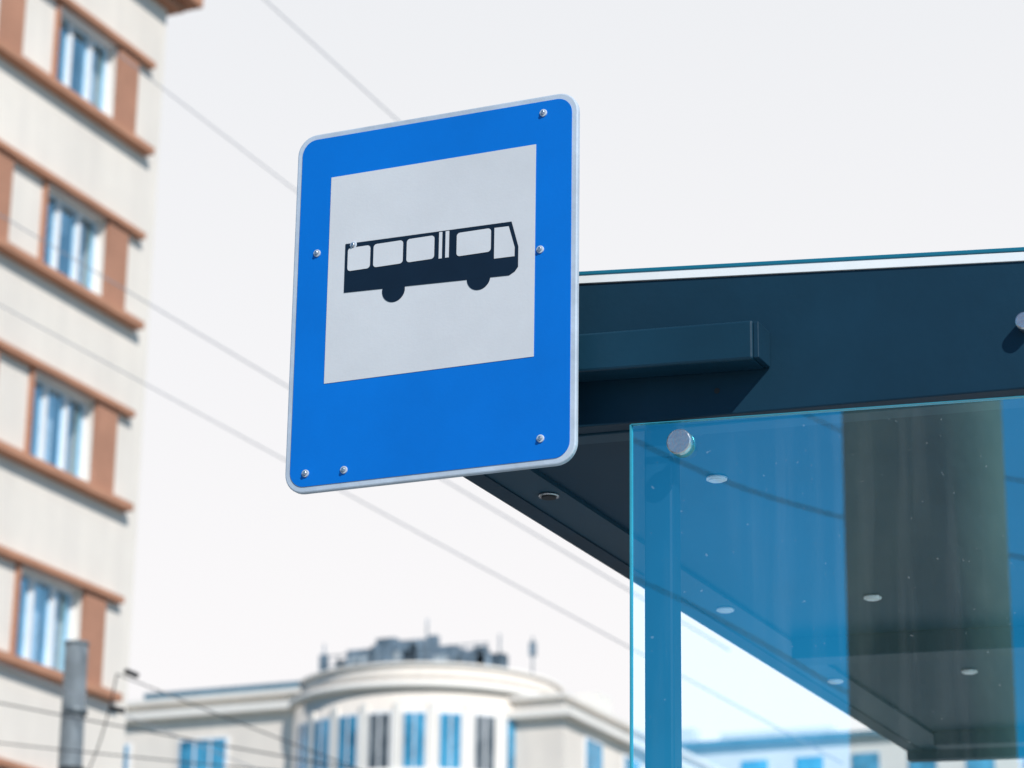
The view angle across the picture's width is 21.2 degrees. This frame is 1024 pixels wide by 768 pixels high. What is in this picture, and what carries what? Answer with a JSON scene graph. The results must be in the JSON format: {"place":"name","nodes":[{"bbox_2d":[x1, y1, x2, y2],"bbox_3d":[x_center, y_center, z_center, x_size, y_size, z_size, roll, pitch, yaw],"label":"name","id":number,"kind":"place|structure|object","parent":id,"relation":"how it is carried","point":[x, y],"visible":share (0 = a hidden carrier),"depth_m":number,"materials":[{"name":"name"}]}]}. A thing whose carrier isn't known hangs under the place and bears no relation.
{"place":"outdoors","nodes":[
{"label":"outdoors","id":0,"kind":"place"},
{"bbox_2d":[285,94,579,493],"bbox_3d":[-0.160,-0.184,5.702,0.658,0.807,0.059,-7,-20,23],"label":"bus stop sign","id":1,"kind":"object","parent":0,"point":[435,321],"visible":1,"depth_m":5.67,"materials":[{"name":"blue metal"}]},
{"bbox_2d":[347,245,369,270],"bbox_3d":[-0.323,-0.266,5.779,0.053,0.052,0.004,-7,-20,23],"label":"bus window","id":2,"kind":"structure","parent":1,"relation":"in","point":[358,257],"depth_m":5.78,"materials":[{"name":"white paint"}]},
{"bbox_2d":[373,240,402,266],"bbox_3d":[-0.260,-0.274,5.752,0.069,0.052,0.004,-7,-20,23],"label":"bus window","id":3,"kind":"structure","parent":1,"relation":"in","point":[388,253],"depth_m":5.75,"materials":[{"name":"white paint"}]},
{"bbox_2d":[406,236,434,261],"bbox_3d":[-0.191,-0.282,5.723,0.064,0.052,0.004,-7,-20,23],"label":"bus window","id":4,"kind":"structure","parent":1,"relation":"in","point":[421,248],"depth_m":5.72,"materials":[{"name":"white paint"}]},
{"bbox_2d":[439,232,441,258],"bbox_3d":[-0.149,-0.289,5.705,0.007,0.059,0.004,-7,-20,23],"label":"bus window","id":5,"kind":"structure","parent":1,"relation":"in","point":[440,233],"depth_m":5.70,"materials":[{"name":"white paint"}]},
{"bbox_2d":[445,231,448,257],"bbox_3d":[-0.135,-0.291,5.699,0.008,0.059,0.004,-7,-20,23],"label":"bus window","id":6,"kind":"structure","parent":1,"relation":"in","point":[447,232],"depth_m":5.70,"materials":[{"name":"white paint"}]},
{"bbox_2d":[456,228,490,255],"bbox_3d":[-0.079,-0.294,5.674,0.078,0.052,0.004,-7,-20,23],"label":"bus window","id":7,"kind":"structure","parent":1,"relation":"in","point":[476,241],"depth_m":5.67,"materials":[{"name":"white paint"}]},
{"bbox_2d":[494,226,514,258],"bbox_3d":[-0.015,-0.293,5.643,0.046,0.069,0.004,-7,-20,23],"label":"bus window","id":8,"kind":"structure","parent":1,"relation":"in","point":[503,242],"depth_m":5.64,"materials":[{"name":"white paint"}]},
{"bbox_2d":[127,0,1023,740],"label":"sky","id":9,"kind":"structure","parent":0,"point":[712,131],"materials":[{"name":"white"}]},
{"bbox_2d":[464,247,1023,767],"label":"bus shelter","id":10,"kind":"object","parent":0,"point":[806,473],"visible":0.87,"depth_m":5.79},
{"bbox_2d":[684,726,1023,767],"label":"walls","id":11,"kind":"structure","parent":0,"point":[785,755],"depth_m":137.12,"materials":[{"name":"white paint"}]},
{"bbox_2d":[682,730,880,749],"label":"roof","id":12,"kind":"structure","parent":11,"relation":"on","point":[779,739],"depth_m":137.48,"materials":[{"name":"metal"}]},
{"bbox_2d":[682,728,699,742],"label":"chimneys","id":13,"kind":"object","parent":12,"relation":"on","point":[690,734],"visible":0.1,"depth_m":143.09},
{"bbox_2d":[711,752,994,767],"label":"windows","id":14,"kind":"structure","parent":11,"relation":"attached to","point":[865,760],"depth_m":135.59,"materials":[{"name":"blue glass"}]},
{"bbox_3d":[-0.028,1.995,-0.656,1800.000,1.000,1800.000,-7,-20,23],"label":"ground","id":15,"kind":"structure","parent":0,"visible":0},
{"bbox_2d":[16,27,81,663],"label":"window frames","id":16,"kind":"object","parent":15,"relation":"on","point":[63,263],"depth_m":43.72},
{"bbox_2d":[155,0,202,15],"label":"cornice","id":17,"kind":"structure","parent":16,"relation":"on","point":[173,7],"depth_m":47.01,"materials":[{"name":"brown paint"}]},
{"bbox_2d":[0,0,166,767],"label":"facade wall","id":18,"kind":"structure","parent":15,"relation":"on","point":[54,524],"depth_m":42.99,"materials":[{"name":"beige paint"}]},
{"bbox_2d":[18,37,97,669],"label":"curtains","id":19,"kind":"object","parent":18,"relation":"attached to","point":[37,594],"visible":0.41,"depth_m":42.31,"materials":[{"name":"fabric"}]},
{"bbox_2d":[21,12,109,670],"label":"window frames","id":20,"kind":"structure","parent":18,"relation":"in","point":[78,215],"depth_m":43.07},
{"bbox_2d":[0,0,139,685],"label":"window piers","id":21,"kind":"object","parent":18,"relation":"attached to","point":[104,436],"depth_m":43.08,"materials":[{"name":"paint"}]},
{"bbox_2d":[0,0,155,767],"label":"ledges","id":22,"kind":"object","parent":18,"relation":"attached to","point":[57,88],"visible":0.97,"depth_m":42.64,"materials":[{"name":"paint"}]},
{"bbox_2d":[124,694,705,767],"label":"building","id":23,"kind":"structure","parent":15,"relation":"on","point":[554,742],"depth_m":98.08,"materials":[{"name":"white paint"}]},
{"bbox_2d":[127,687,303,707],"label":"parapet cap","id":24,"kind":"object","parent":23,"relation":"on","point":[227,696],"visible":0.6,"depth_m":99.03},
{"bbox_2d":[144,681,301,699],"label":"roof flashing","id":25,"kind":"object","parent":23,"relation":"on","point":[233,689],"visible":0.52,"depth_m":99.19,"materials":[{"name":"grey metal"}]},
{"bbox_2d":[124,736,639,767],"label":"window frames","id":26,"kind":"structure","parent":23,"relation":"attached to","point":[129,745],"depth_m":98.69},
{"bbox_2d":[123,738,639,767],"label":"window panes","id":27,"kind":"object","parent":26,"relation":"in","point":[186,752],"visible":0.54,"depth_m":98.71,"materials":[{"name":"blue glass"}]},
{"bbox_2d":[126,701,694,767],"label":"wing cornice","id":28,"kind":"structure","parent":23,"relation":"attached to","point":[583,719],"depth_m":98.08,"materials":[{"name":"white paint"}]},
{"bbox_2d":[507,692,719,767],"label":"wing cap","id":29,"kind":"object","parent":23,"relation":"on","point":[612,717],"visible":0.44,"depth_m":96.50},
{"bbox_2d":[292,679,544,767],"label":"bow wall","id":30,"kind":"structure","parent":15,"relation":"on","point":[445,699],"depth_m":94.45,"materials":[{"name":"white paint"}]},
{"bbox_2d":[297,721,309,767],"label":"bow window frame","id":31,"kind":"object","parent":30,"relation":"attached to","point":[302,724],"visible":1,"depth_m":95.87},
{"bbox_2d":[300,726,302,767],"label":"bow window bar","id":32,"kind":"object","parent":31,"relation":"attached to","point":[301,745],"visible":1,"depth_m":96.09,"materials":[{"name":"white"}]},
{"bbox_2d":[297,724,307,767],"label":"bow window pane","id":33,"kind":"object","parent":31,"relation":"in","point":[304,744],"visible":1,"depth_m":96.06,"materials":[{"name":"blue glass"}]},
{"bbox_2d":[308,711,315,767],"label":"bow pilaster","id":34,"kind":"object","parent":30,"relation":"attached to","point":[311,732],"visible":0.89,"depth_m":95.66,"materials":[{"name":"white paint"}]},
{"bbox_2d":[313,716,331,767],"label":"bow window frame","id":35,"kind":"object","parent":30,"relation":"in","point":[329,737],"visible":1,"depth_m":95.04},
{"bbox_2d":[319,720,321,767],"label":"bow window bar","id":36,"kind":"object","parent":35,"relation":"attached to","point":[320,743],"visible":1,"depth_m":95.13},
{"bbox_2d":[314,719,328,767],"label":"bow window pane","id":37,"kind":"object","parent":35,"relation":"in","point":[325,736],"visible":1,"depth_m":95.12,"materials":[{"name":"blue glass"}]},
{"bbox_2d":[330,707,338,767],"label":"bow pilaster","id":38,"kind":"object","parent":30,"relation":"attached to","point":[334,733],"visible":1,"depth_m":94.78,"materials":[{"name":"white paint"}]},
{"bbox_2d":[337,713,359,767],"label":"bow window frame","id":39,"kind":"object","parent":30,"relation":"in","point":[357,735],"visible":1,"depth_m":94.37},
{"bbox_2d":[345,716,348,766],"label":"bow window bar","id":40,"kind":"object","parent":39,"relation":"attached to","point":[346,741],"visible":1,"depth_m":94.34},
{"bbox_2d":[338,715,356,767],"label":"bow window pane","id":41,"kind":"object","parent":39,"relation":"in","point":[351,748],"visible":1,"depth_m":94.36,"materials":[{"name":"blue glass"}]},
{"bbox_2d":[359,703,367,767],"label":"bow pilaster","id":42,"kind":"object","parent":30,"relation":"attached to","point":[363,735],"visible":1,"depth_m":94.13,"materials":[{"name":"white paint"}]},
{"bbox_2d":[367,711,392,767],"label":"bow window frame","id":43,"kind":"object","parent":30,"relation":"in","point":[390,731],"visible":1,"depth_m":93.91,"materials":[{"name":"white"}]},
{"bbox_2d":[377,714,379,767],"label":"bow window bar","id":44,"kind":"object","parent":43,"relation":"attached to","point":[378,741],"visible":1,"depth_m":93.84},
{"bbox_2d":[368,713,389,767],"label":"bow window pane","id":45,"kind":"object","parent":43,"relation":"in","point":[383,742],"visible":1,"depth_m":93.83,"materials":[{"name":"grey glass"}]},
{"bbox_2d":[392,702,401,767],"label":"bow pilaster","id":46,"kind":"object","parent":30,"relation":"attached to","point":[396,735],"visible":1,"depth_m":93.75,"materials":[{"name":"white paint"}]},
{"bbox_2d":[401,710,427,767],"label":"bow window frame","id":47,"kind":"object","parent":30,"relation":"in","point":[426,718],"visible":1,"depth_m":93.72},
{"bbox_2d":[403,713,424,767],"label":"bow window pane","id":48,"kind":"object","parent":47,"relation":"in","point":[409,739],"visible":1,"depth_m":93.60,"materials":[{"name":"blue glass"}]},
{"bbox_2d":[413,713,414,767],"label":"bow window bar","id":49,"kind":"object","parent":47,"relation":"attached to","point":[414,741],"visible":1,"depth_m":93.54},
{"bbox_2d":[290,681,541,705],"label":"bow cornice","id":50,"kind":"structure","parent":30,"relation":"attached to","point":[297,700],"depth_m":94.54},
{"bbox_2d":[302,665,560,693],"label":"bow attic","id":51,"kind":"object","parent":30,"relation":"on","point":[442,672],"visible":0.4,"depth_m":95.16,"materials":[{"name":"paint"}]},
{"bbox_2d":[350,651,448,665],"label":"roof plant casing","id":52,"kind":"object","parent":51,"relation":"on","point":[364,659],"visible":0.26,"depth_m":98.98,"materials":[{"name":"grey metal"}]},
{"bbox_2d":[327,642,488,669],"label":"roof railing","id":53,"kind":"object","parent":51,"relation":"on","point":[411,659],"visible":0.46,"depth_m":97.67,"materials":[{"name":"grey metal"}]},
{"bbox_2d":[335,635,507,667],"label":"roof plant","id":54,"kind":"object","parent":51,"relation":"on","point":[389,644],"visible":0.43,"depth_m":98.88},
{"bbox_2d":[425,619,427,661],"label":"antenna","id":55,"kind":"object","parent":51,"relation":"on","point":[426,638],"visible":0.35,"depth_m":99.23,"materials":[{"name":"grey metal"}]},
{"bbox_2d":[427,654,433,661],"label":"vent","id":56,"kind":"object","parent":51,"relation":"on","point":[429,659],"visible":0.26,"depth_m":98.28,"materials":[{"name":"grey metal"}]},
{"bbox_2d":[300,662,564,691],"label":"cornice","id":57,"kind":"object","parent":51,"relation":"on","point":[309,677],"visible":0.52,"depth_m":95.32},
{"bbox_2d":[461,657,467,662],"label":"vent","id":58,"kind":"object","parent":51,"relation":"on","point":[462,659],"visible":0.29,"depth_m":97.71,"materials":[{"name":"grey metal"}]},
{"bbox_2d":[498,634,500,666],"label":"antenna","id":59,"kind":"object","parent":51,"relation":"on","point":[499,651],"visible":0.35,"depth_m":97.85,"materials":[{"name":"grey metal"}]},
{"bbox_2d":[428,702,436,767],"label":"bow pilaster","id":60,"kind":"object","parent":30,"relation":"attached to","point":[432,735],"visible":1,"depth_m":93.66,"materials":[{"name":"white paint"}]},
{"bbox_2d":[437,710,462,767],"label":"bow window frame","id":61,"kind":"object","parent":30,"relation":"in","point":[438,741],"visible":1,"depth_m":93.76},
{"bbox_2d":[439,713,460,767],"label":"bow window pane","id":62,"kind":"object","parent":61,"relation":"in","point":[445,740],"visible":1,"depth_m":93.66,"materials":[{"name":"blue glass"}]},
{"bbox_2d":[449,714,451,767],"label":"bow window bar","id":63,"kind":"object","parent":61,"relation":"attached to","point":[450,742],"visible":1,"depth_m":93.60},
{"bbox_2d":[463,703,471,767],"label":"bow pilaster","id":64,"kind":"object","parent":30,"relation":"attached to","point":[467,735],"visible":1,"depth_m":93.87,"materials":[{"name":"white paint"}]},
{"bbox_2d":[472,712,496,767],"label":"bow window frame","id":65,"kind":"object","parent":30,"relation":"in","point":[473,736],"visible":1,"depth_m":94.06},
{"bbox_2d":[475,715,494,767],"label":"bow window pane","id":66,"kind":"object","parent":65,"relation":"in","point":[480,740],"visible":1,"depth_m":94.01,"materials":[{"name":"grey glass"}]},
{"bbox_2d":[484,716,485,767],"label":"bow window bar","id":67,"kind":"object","parent":65,"relation":"attached to","point":[485,746],"visible":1,"depth_m":93.89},
{"bbox_2d":[496,706,504,767],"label":"bow pilaster","id":68,"kind":"object","parent":30,"relation":"attached to","point":[500,736],"visible":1,"depth_m":94.35,"materials":[{"name":"white paint"}]},
{"bbox_2d":[504,716,507,767],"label":"bow window frame","id":69,"kind":"object","parent":30,"relation":"in","point":[505,742],"visible":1,"depth_m":94.43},
{"bbox_2d":[507,719,514,767],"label":"bow window pane","id":70,"kind":"object","parent":69,"relation":"in","point":[511,746],"visible":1,"depth_m":94.48,"materials":[{"name":"blue glass"}]},
{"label":"road","id":71,"kind":"structure","parent":0,"visible":0},
{"bbox_2d":[58,640,88,767],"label":"utility pole","id":72,"kind":"object","parent":71,"relation":"on","point":[75,682],"visible":0.97,"depth_m":26.26,"materials":[{"name":"metal"}]},
{"bbox_2d":[0,0,842,767],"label":"overhead wires","id":73,"kind":"object","parent":72,"relation":"attached to","point":[132,674],"visible":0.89,"depth_m":23.71,"materials":[{"name":"metal"}]},
{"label":"antenna","id":74,"kind":"object","parent":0,"visible":0},
{"bbox_2d":[319,642,535,670],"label":"antenna box","id":75,"kind":"object","parent":74,"relation":"attached to","point":[323,659],"visible":0.86,"depth_m":100.55,"materials":[{"name":"grey metal"}]}
]}

